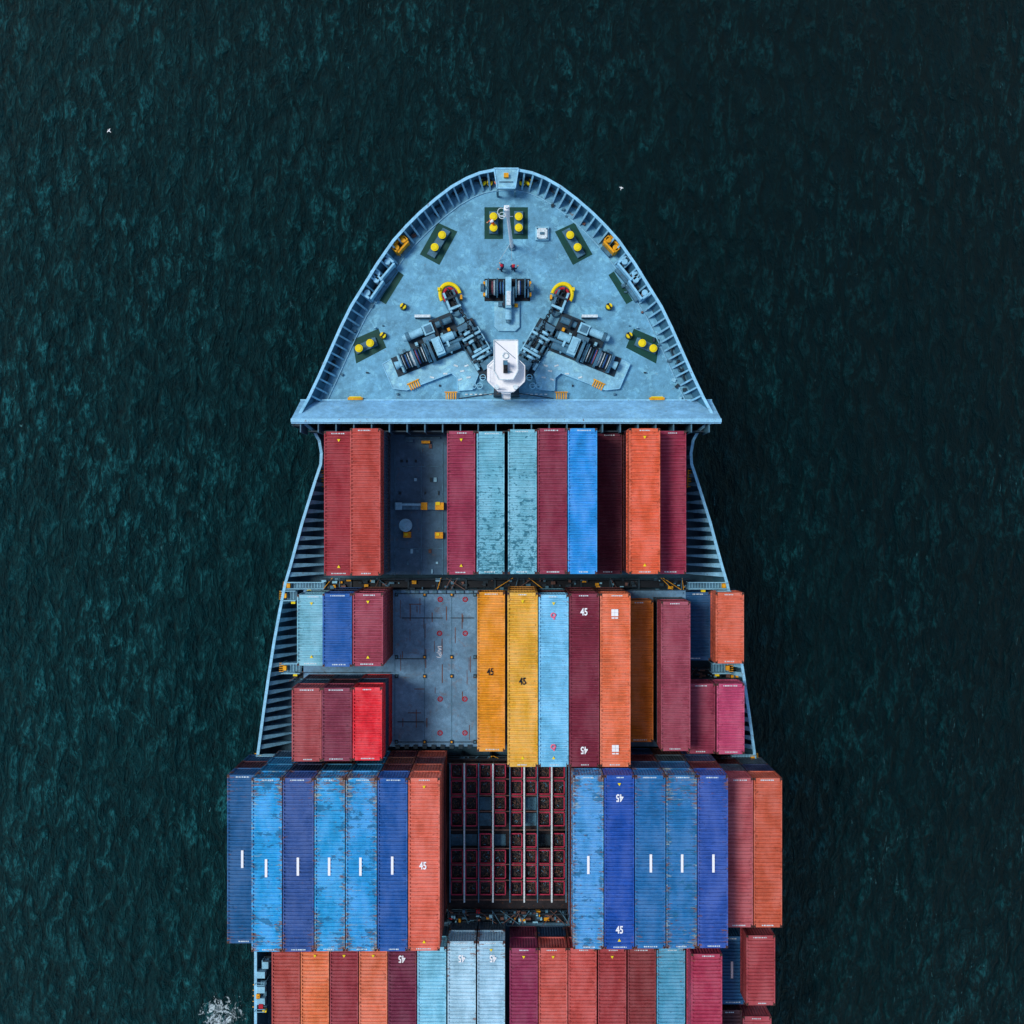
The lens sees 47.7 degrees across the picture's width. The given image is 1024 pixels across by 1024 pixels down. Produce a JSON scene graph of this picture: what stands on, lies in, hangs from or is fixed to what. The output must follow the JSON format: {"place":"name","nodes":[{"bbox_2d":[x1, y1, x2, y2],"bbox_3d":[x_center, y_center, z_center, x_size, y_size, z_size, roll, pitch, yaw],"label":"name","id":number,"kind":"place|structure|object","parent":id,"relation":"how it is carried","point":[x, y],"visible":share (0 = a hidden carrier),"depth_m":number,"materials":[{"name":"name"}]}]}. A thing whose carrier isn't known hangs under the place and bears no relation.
{"place":"outdoors","nodes":[
{"label":"outdoors","id":0,"kind":"place"},
{"bbox_2d":[0,0,1023,1023],"bbox_3d":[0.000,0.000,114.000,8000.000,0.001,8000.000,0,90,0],"label":"sea","id":1,"kind":"structure","parent":0,"point":[810,213],"depth_m":114.00,"materials":[{"name":"liquid"}]},
{"bbox_2d":[254,169,755,1023],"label":"container ship","id":2,"kind":"object","parent":1,"relation":"on","point":[430,665],"visible":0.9,"depth_m":99.00,"materials":[{"name":"paint"}]},
{"bbox_2d":[243,754,274,760],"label":"shipping container","id":3,"kind":"object","parent":2,"relation":"on","point":[254,757],"visible":0.09,"depth_m":98.96,"materials":[{"name":"metal"}]},
{"bbox_2d":[235,761,267,767],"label":"shipping container","id":4,"kind":"object","parent":3,"relation":"on","point":[251,764],"visible":0.09,"depth_m":96.24,"materials":[{"name":"metal"}]},
{"bbox_2d":[227,768,260,942],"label":"shipping container","id":5,"kind":"object","parent":4,"relation":"on","point":[238,855],"visible":0.62,"depth_m":92.27,"materials":[{"name":"metal"}]},
{"bbox_2d":[273,750,291,756],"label":"shipping container","id":6,"kind":"object","parent":2,"relation":"on","point":[283,753],"visible":0.03,"depth_m":98.85,"materials":[{"name":"metal"}]},
{"bbox_2d":[267,757,295,764],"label":"shipping container","id":7,"kind":"object","parent":6,"relation":"on","point":[280,760],"visible":0.08,"depth_m":96.30,"materials":[{"name":"metal"}]},
{"bbox_2d":[259,763,293,770],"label":"shipping container","id":8,"kind":"object","parent":7,"relation":"on","point":[277,766],"visible":0.09,"depth_m":93.71,"materials":[{"name":"metal"}]},
{"bbox_2d":[251,771,287,951],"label":"shipping container","id":9,"kind":"object","parent":8,"relation":"on","point":[266,861],"visible":0.88,"depth_m":89.66,"materials":[{"name":"metal"}]},
{"bbox_2d":[362,587,392,656],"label":"shipping container","id":10,"kind":"object","parent":2,"relation":"on","point":[391,621],"visible":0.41,"depth_m":99.05,"materials":[{"name":"metal"}]},
{"bbox_2d":[358,589,389,660],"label":"shipping container","id":11,"kind":"object","parent":10,"relation":"on","point":[388,623],"visible":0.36,"depth_m":96.77,"materials":[{"name":"metal"}]},
{"bbox_2d":[353,591,386,665],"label":"shipping container","id":12,"kind":"object","parent":11,"relation":"on","point":[369,628],"visible":1,"depth_m":92.29,"materials":[{"name":"metal"}]},
{"bbox_2d":[384,750,390,756],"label":"shipping container","id":13,"kind":"object","parent":2,"relation":"on","point":[388,752],"visible":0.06,"depth_m":99.00,"materials":[{"name":"metal"}]},
{"bbox_2d":[356,757,387,764],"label":"shipping container","id":14,"kind":"object","parent":13,"relation":"on","point":[384,759],"visible":0.02,"depth_m":95.93,"materials":[{"name":"metal"}]},
{"bbox_2d":[350,763,383,771],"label":"shipping container","id":15,"kind":"object","parent":14,"relation":"on","point":[367,766],"visible":0.07,"depth_m":93.71,"materials":[{"name":"metal"}]},
{"bbox_2d":[346,771,379,950],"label":"shipping container","id":16,"kind":"object","parent":15,"relation":"on","point":[361,860],"visible":0.91,"depth_m":89.67,"materials":[{"name":"metal"}]},
{"bbox_2d":[387,434,390,571],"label":"shipping container","id":17,"kind":"object","parent":2,"relation":"on","point":[388,502],"visible":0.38,"depth_m":99.12,"materials":[{"name":"metal"}]},
{"bbox_2d":[384,431,387,573],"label":"shipping container","id":18,"kind":"object","parent":17,"relation":"on","point":[385,502],"visible":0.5,"depth_m":96.33,"materials":[{"name":"metal"}]},
{"bbox_2d":[350,428,383,575],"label":"shipping container","id":19,"kind":"object","parent":18,"relation":"on","point":[366,501],"visible":1,"depth_m":92.28,"materials":[{"name":"metal"}]},
{"bbox_2d":[389,750,417,756],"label":"shipping container","id":20,"kind":"object","parent":2,"relation":"on","point":[403,753],"visible":0.13,"depth_m":98.98,"materials":[{"name":"metal"}]},
{"bbox_2d":[386,757,415,764],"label":"shipping container","id":21,"kind":"object","parent":20,"relation":"on","point":[401,759],"visible":0.09,"depth_m":96.34,"materials":[{"name":"metal"}]},
{"bbox_2d":[381,763,412,781],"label":"shipping container","id":22,"kind":"object","parent":21,"relation":"on","point":[398,767],"visible":0.12,"depth_m":93.71,"materials":[{"name":"metal"}]},
{"bbox_2d":[378,771,409,950],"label":"shipping container","id":23,"kind":"object","parent":22,"relation":"on","point":[392,860],"visible":0.93,"depth_m":89.67,"materials":[{"name":"metal"}]},
{"bbox_2d":[417,750,446,908],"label":"shipping container","id":24,"kind":"object","parent":2,"relation":"on","point":[432,753],"visible":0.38,"depth_m":99.44,"materials":[{"name":"metal"}]},
{"bbox_2d":[414,757,445,921],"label":"shipping container","id":25,"kind":"object","parent":24,"relation":"on","point":[430,760],"visible":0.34,"depth_m":96.79,"materials":[{"name":"metal"}]},
{"bbox_2d":[411,763,443,933],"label":"shipping container","id":26,"kind":"object","parent":25,"relation":"on","point":[428,766],"visible":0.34,"depth_m":94.05,"materials":[{"name":"metal"}]},
{"bbox_2d":[408,771,441,950],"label":"shipping container","id":27,"kind":"object","parent":26,"relation":"on","point":[424,860],"visible":1,"depth_m":89.67,"materials":[{"name":"metal"}]},
{"bbox_2d":[449,920,477,937],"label":"shipping container","id":28,"kind":"object","parent":2,"relation":"on","point":[475,927],"visible":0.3,"depth_m":98.43,"materials":[{"name":"metal"}]},
{"bbox_2d":[448,930,476,1023],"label":"shipping container","id":29,"kind":"object","parent":28,"relation":"on","point":[462,976],"visible":1,"depth_m":94.89,"materials":[{"name":"metal"}]},
{"bbox_2d":[476,434,476,571],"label":"shipping container","id":30,"kind":"object","parent":2,"relation":"on","point":[476,502],"visible":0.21,"depth_m":99.71,"materials":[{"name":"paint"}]},
{"bbox_2d":[447,431,475,574],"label":"shipping container","id":31,"kind":"object","parent":30,"relation":"on","point":[461,502],"visible":1,"depth_m":94.87,"materials":[{"name":"metal"}]},
{"bbox_2d":[477,590,504,751],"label":"shipping container","id":32,"kind":"object","parent":2,"relation":"on","point":[490,670],"visible":1,"depth_m":97.47,"materials":[{"name":"metal"}]},
{"bbox_2d":[478,920,504,944],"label":"shipping container","id":33,"kind":"object","parent":2,"relation":"on","point":[491,927],"visible":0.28,"depth_m":98.37,"materials":[{"name":"metal"}]},
{"bbox_2d":[477,930,504,1023],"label":"shipping container","id":34,"kind":"object","parent":33,"relation":"on","point":[490,977],"visible":1,"depth_m":94.87,"materials":[{"name":"metal"}]},
{"bbox_2d":[320,578,690,589],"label":"lashing bridge","id":35,"kind":"structure","parent":2,"relation":"attached to","point":[502,583],"depth_m":100.64,"materials":[{"name":"black metal"}]},
{"bbox_2d":[449,761,566,902],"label":"open cargo hold","id":36,"kind":"object","parent":2,"relation":"on","point":[489,870],"visible":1,"depth_m":98.92,"materials":[{"name":"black metal"}]},
{"bbox_2d":[508,586,535,587],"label":"shipping container","id":37,"kind":"object","parent":2,"relation":"on","point":[521,586],"visible":0.07,"depth_m":99.78,"materials":[{"name":"metal"}]},
{"bbox_2d":[508,588,536,595],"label":"shipping container","id":38,"kind":"object","parent":37,"relation":"on","point":[522,589],"visible":0.04,"depth_m":97.21,"materials":[{"name":"metal"}]},
{"bbox_2d":[507,590,537,766],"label":"shipping container","id":39,"kind":"object","parent":38,"relation":"on","point":[522,678],"visible":1,"depth_m":92.25,"materials":[{"name":"metal"}]},
{"bbox_2d":[537,588,565,590],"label":"shipping container","id":40,"kind":"object","parent":2,"relation":"on","point":[551,589],"visible":0.02,"depth_m":99.71,"materials":[{"name":"metal"}]},
{"bbox_2d":[537,590,565,597],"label":"shipping container","id":41,"kind":"object","parent":40,"relation":"on","point":[551,591],"visible":0.09,"depth_m":97.20,"materials":[{"name":"metal"}]},
{"bbox_2d":[538,592,568,766],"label":"shipping container","id":42,"kind":"object","parent":41,"relation":"on","point":[552,679],"visible":0.98,"depth_m":92.27,"materials":[{"name":"metal"}]},
{"bbox_2d":[537,926,565,950],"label":"shipping container","id":43,"kind":"object","parent":2,"relation":"on","point":[550,931],"visible":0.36,"depth_m":98.82,"materials":[{"name":"metal"}]},
{"bbox_2d":[538,937,566,1023],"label":"shipping container","id":44,"kind":"object","parent":43,"relation":"on","point":[552,981],"visible":1,"depth_m":94.89,"materials":[{"name":"metal"}]},
{"bbox_2d":[567,767,567,908],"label":"shipping container","id":45,"kind":"object","parent":2,"relation":"on","point":[567,837],"visible":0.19,"depth_m":99.25,"materials":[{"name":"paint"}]},
{"bbox_2d":[568,763,569,921],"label":"shipping container","id":46,"kind":"object","parent":45,"relation":"on","point":[569,842],"visible":0.19,"depth_m":96.72,"materials":[{"name":"metal"}]},
{"bbox_2d":[570,765,600,929],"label":"shipping container","id":47,"kind":"object","parent":46,"relation":"on","point":[570,835],"visible":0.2,"depth_m":94.35,"materials":[{"name":"metal"}]},
{"bbox_2d":[571,768,603,948],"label":"shipping container","id":48,"kind":"object","parent":47,"relation":"on","point":[586,858],"visible":1,"depth_m":89.67,"materials":[{"name":"metal"}]},
{"bbox_2d":[565,587,593,589],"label":"shipping container","id":49,"kind":"object","parent":2,"relation":"on","point":[579,588],"visible":0.06,"depth_m":99.75,"materials":[{"name":"metal"}]},
{"bbox_2d":[566,589,595,596],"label":"shipping container","id":50,"kind":"object","parent":49,"relation":"on","point":[567,590],"visible":0.13,"depth_m":97.20,"materials":[{"name":"metal"}]},
{"bbox_2d":[568,591,598,766],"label":"shipping container","id":51,"kind":"object","parent":50,"relation":"on","point":[583,678],"visible":1,"depth_m":92.26,"materials":[{"name":"metal"}]},
{"bbox_2d":[593,587,622,588],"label":"shipping container","id":52,"kind":"object","parent":2,"relation":"on","point":[607,587],"visible":0.06,"depth_m":99.75,"materials":[{"name":"metal"}]},
{"bbox_2d":[595,589,625,591],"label":"shipping container","id":53,"kind":"object","parent":52,"relation":"on","point":[597,590],"visible":0.05,"depth_m":97.20,"materials":[{"name":"metal"}]},
{"bbox_2d":[598,591,630,766],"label":"shipping container","id":54,"kind":"object","parent":53,"relation":"on","point":[614,678],"visible":0.96,"depth_m":92.26,"materials":[{"name":"metal"}]},
{"bbox_2d":[597,433,621,573],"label":"shipping container","id":55,"kind":"object","parent":2,"relation":"on","point":[609,503],"visible":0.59,"depth_m":97.47,"materials":[{"name":"metal"}]},
{"bbox_2d":[630,748,652,753],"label":"shipping container","id":56,"kind":"object","parent":2,"relation":"on","point":[640,751],"visible":0.09,"depth_m":98.97,"materials":[{"name":"metal"}]},
{"bbox_2d":[630,754,656,760],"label":"shipping container","id":57,"kind":"object","parent":56,"relation":"on","point":[642,757],"visible":0.06,"depth_m":96.37,"materials":[{"name":"metal"}]},
{"bbox_2d":[630,761,660,769],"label":"shipping container","id":58,"kind":"object","parent":57,"relation":"on","point":[644,764],"visible":0.11,"depth_m":93.72,"materials":[{"name":"metal"}]},
{"bbox_2d":[632,768,665,948],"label":"shipping container","id":59,"kind":"object","parent":58,"relation":"on","point":[649,858],"visible":0.92,"depth_m":89.67,"materials":[{"name":"metal"}]},
{"bbox_2d":[630,598,652,741],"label":"shipping container","id":60,"kind":"object","parent":2,"relation":"on","point":[641,669],"visible":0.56,"depth_m":97.47,"materials":[{"name":"metal"}]},
{"bbox_2d":[650,748,680,754],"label":"shipping container","id":61,"kind":"object","parent":2,"relation":"on","point":[656,750],"visible":0.07,"depth_m":98.56,"materials":[{"name":"metal"}]},
{"bbox_2d":[654,754,685,761],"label":"shipping container","id":62,"kind":"object","parent":61,"relation":"on","point":[669,757],"visible":0.12,"depth_m":96.40,"materials":[{"name":"metal"}]},
{"bbox_2d":[658,761,690,768],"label":"shipping container","id":63,"kind":"object","parent":62,"relation":"on","point":[673,764],"visible":0.12,"depth_m":93.74,"materials":[{"name":"metal"}]},
{"bbox_2d":[662,768,696,948],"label":"shipping container","id":64,"kind":"object","parent":63,"relation":"on","point":[680,858],"visible":0.89,"depth_m":89.66,"materials":[{"name":"metal"}]},
{"bbox_2d":[653,597,683,743],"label":"shipping container","id":65,"kind":"object","parent":2,"relation":"on","point":[655,668],"visible":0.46,"depth_m":99.25,"materials":[{"name":"metal"}]},
{"bbox_2d":[657,599,689,750],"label":"shipping container","id":66,"kind":"object","parent":65,"relation":"on","point":[673,674],"visible":1,"depth_m":94.88,"materials":[{"name":"metal"}]},
{"bbox_2d":[713,757,739,763],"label":"shipping container","id":67,"kind":"object","parent":2,"relation":"on","point":[727,761],"visible":0.08,"depth_m":98.73,"materials":[{"name":"metal"}]},
{"bbox_2d":[719,764,745,770],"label":"shipping container","id":68,"kind":"object","parent":67,"relation":"on","point":[731,767],"visible":0.09,"depth_m":96.28,"materials":[{"name":"metal"}]},
{"bbox_2d":[725,771,752,927],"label":"shipping container","id":69,"kind":"object","parent":68,"relation":"on","point":[740,848],"visible":0.58,"depth_m":92.26,"materials":[{"name":"metal"}]},
{"bbox_2d":[735,757,766,764],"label":"shipping container","id":70,"kind":"object","parent":2,"relation":"on","point":[758,760],"visible":0.1,"depth_m":98.73,"materials":[{"name":"metal"}]},
{"bbox_2d":[741,764,774,780],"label":"shipping container","id":71,"kind":"object","parent":70,"relation":"on","point":[756,767],"visible":0.12,"depth_m":96.27,"materials":[{"name":"metal"}]},
{"bbox_2d":[747,771,781,927],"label":"shipping container","id":72,"kind":"object","parent":71,"relation":"on","point":[767,848],"visible":0.88,"depth_m":92.29,"materials":[{"name":"metal"}]},
{"bbox_2d":[622,433,622,569],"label":"shipping container","id":73,"kind":"object","parent":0,"point":[622,501],"visible":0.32,"depth_m":98.35,"materials":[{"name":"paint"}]},
{"bbox_2d":[623,431,625,571],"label":"shipping container","id":74,"kind":"object","parent":73,"relation":"on","point":[624,501],"visible":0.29,"depth_m":96.66,"materials":[{"name":"metal"}]},
{"bbox_2d":[626,428,659,573],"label":"shipping container","id":75,"kind":"object","parent":74,"relation":"on","point":[642,500],"visible":1,"depth_m":92.27,"materials":[{"name":"metal"}]},
{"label":"shipping container","id":76,"kind":"object","parent":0,"visible":0},
{"bbox_2d":[296,761,326,762],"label":"shipping container","id":77,"kind":"object","parent":76,"relation":"on","point":[312,762],"visible":0.06,"depth_m":95.48,"materials":[{"name":"metal"}]},
{"bbox_2d":[289,763,324,770],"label":"shipping container","id":78,"kind":"object","parent":77,"relation":"on","point":[307,767],"visible":0.04,"depth_m":93.71,"materials":[{"name":"metal"}]},
{"bbox_2d":[283,771,318,951],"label":"shipping container","id":79,"kind":"object","parent":78,"relation":"on","point":[298,861],"visible":0.85,"depth_m":89.67,"materials":[{"name":"metal"}]},
{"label":"shipping container","id":80,"kind":"object","parent":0,"visible":0},
{"bbox_2d":[326,760,356,763],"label":"shipping container","id":81,"kind":"object","parent":80,"relation":"on","point":[352,761],"visible":0.06,"depth_m":95.58,"materials":[{"name":"metal"}]},
{"bbox_2d":[320,763,353,770],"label":"shipping container","id":82,"kind":"object","parent":81,"relation":"on","point":[337,766],"visible":0.09,"depth_m":93.71,"materials":[{"name":"metal"}]},
{"bbox_2d":[315,771,349,950],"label":"shipping container","id":83,"kind":"object","parent":82,"relation":"on","point":[330,860],"visible":0.9,"depth_m":89.67,"materials":[{"name":"metal"}]},
{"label":"shipping container","id":84,"kind":"object","parent":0,"visible":0},
{"bbox_2d":[601,767,629,778],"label":"shipping container","id":85,"kind":"object","parent":84,"relation":"on","point":[614,767],"visible":0.05,"depth_m":92.64,"materials":[{"name":"metal"}]},
{"bbox_2d":[602,768,633,948],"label":"shipping container","id":86,"kind":"object","parent":85,"relation":"on","point":[618,858],"visible":0.98,"depth_m":89.67,"materials":[{"name":"metal"}]},
{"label":"shipping container","id":87,"kind":"object","parent":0,"visible":0},
{"bbox_2d":[683,754,715,761],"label":"shipping container","id":88,"kind":"object","parent":87,"relation":"on","point":[698,757],"visible":0.08,"depth_m":96.40,"materials":[{"name":"metal"}]},
{"bbox_2d":[688,761,720,778],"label":"shipping container","id":89,"kind":"object","parent":88,"relation":"on","point":[703,764],"visible":0.11,"depth_m":93.73,"materials":[{"name":"metal"}]},
{"bbox_2d":[692,768,727,947],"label":"shipping container","id":90,"kind":"object","parent":89,"relation":"on","point":[712,857],"visible":0.88,"depth_m":89.67,"materials":[{"name":"metal"}]},
{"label":"shipping container","id":91,"kind":"object","parent":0,"visible":0},
{"bbox_2d":[685,949,685,1023],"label":"shipping container","id":92,"kind":"object","parent":91,"relation":"on","point":[685,986],"visible":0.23,"depth_m":95.63,"materials":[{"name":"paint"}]},
{"bbox_2d":[686,948,721,1023],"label":"shipping container","id":93,"kind":"object","parent":92,"relation":"on","point":[703,985],"visible":0.92,"depth_m":92.32,"materials":[{"name":"metal"}]},
{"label":"shipping container","id":94,"kind":"object","parent":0,"visible":0},
{"bbox_2d":[740,927,774,1004],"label":"shipping container","id":95,"kind":"object","parent":94,"relation":"on","point":[757,965],"visible":0.96,"depth_m":94.91,"materials":[{"name":"metal"}]},
{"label":"shipping container","id":96,"kind":"object","parent":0,"visible":0},
{"bbox_2d":[324,431,349,575],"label":"shipping container","id":97,"kind":"object","parent":96,"relation":"on","point":[336,503],"visible":0.64,"depth_m":94.86,"materials":[{"name":"metal"}]},
{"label":"shipping container","id":98,"kind":"object","parent":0,"visible":0},
{"bbox_2d":[477,431,504,573],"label":"shipping container","id":99,"kind":"object","parent":98,"relation":"on","point":[490,502],"visible":1,"depth_m":94.87,"materials":[{"name":"metal"}]},
{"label":"shipping container","id":100,"kind":"object","parent":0,"visible":0},
{"bbox_2d":[508,429,536,573],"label":"shipping container","id":101,"kind":"object","parent":100,"relation":"on","point":[522,501],"visible":1,"depth_m":92.25,"materials":[{"name":"metal"}]},
{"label":"shipping container","id":102,"kind":"object","parent":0,"visible":0},
{"bbox_2d":[537,428,566,573],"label":"shipping container","id":103,"kind":"object","parent":102,"relation":"on","point":[551,500],"visible":1,"depth_m":92.27,"materials":[{"name":"metal"}]},
{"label":"shipping container","id":104,"kind":"object","parent":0,"visible":0},
{"bbox_2d":[567,428,596,573],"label":"shipping container","id":105,"kind":"object","parent":104,"relation":"on","point":[581,500],"visible":0.95,"depth_m":92.27,"materials":[{"name":"metal"}]},
{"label":"shipping container","id":106,"kind":"object","parent":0,"visible":0},
{"bbox_2d":[660,431,685,573],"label":"shipping container","id":107,"kind":"object","parent":106,"relation":"on","point":[672,502],"visible":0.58,"depth_m":94.87,"materials":[{"name":"metal"}]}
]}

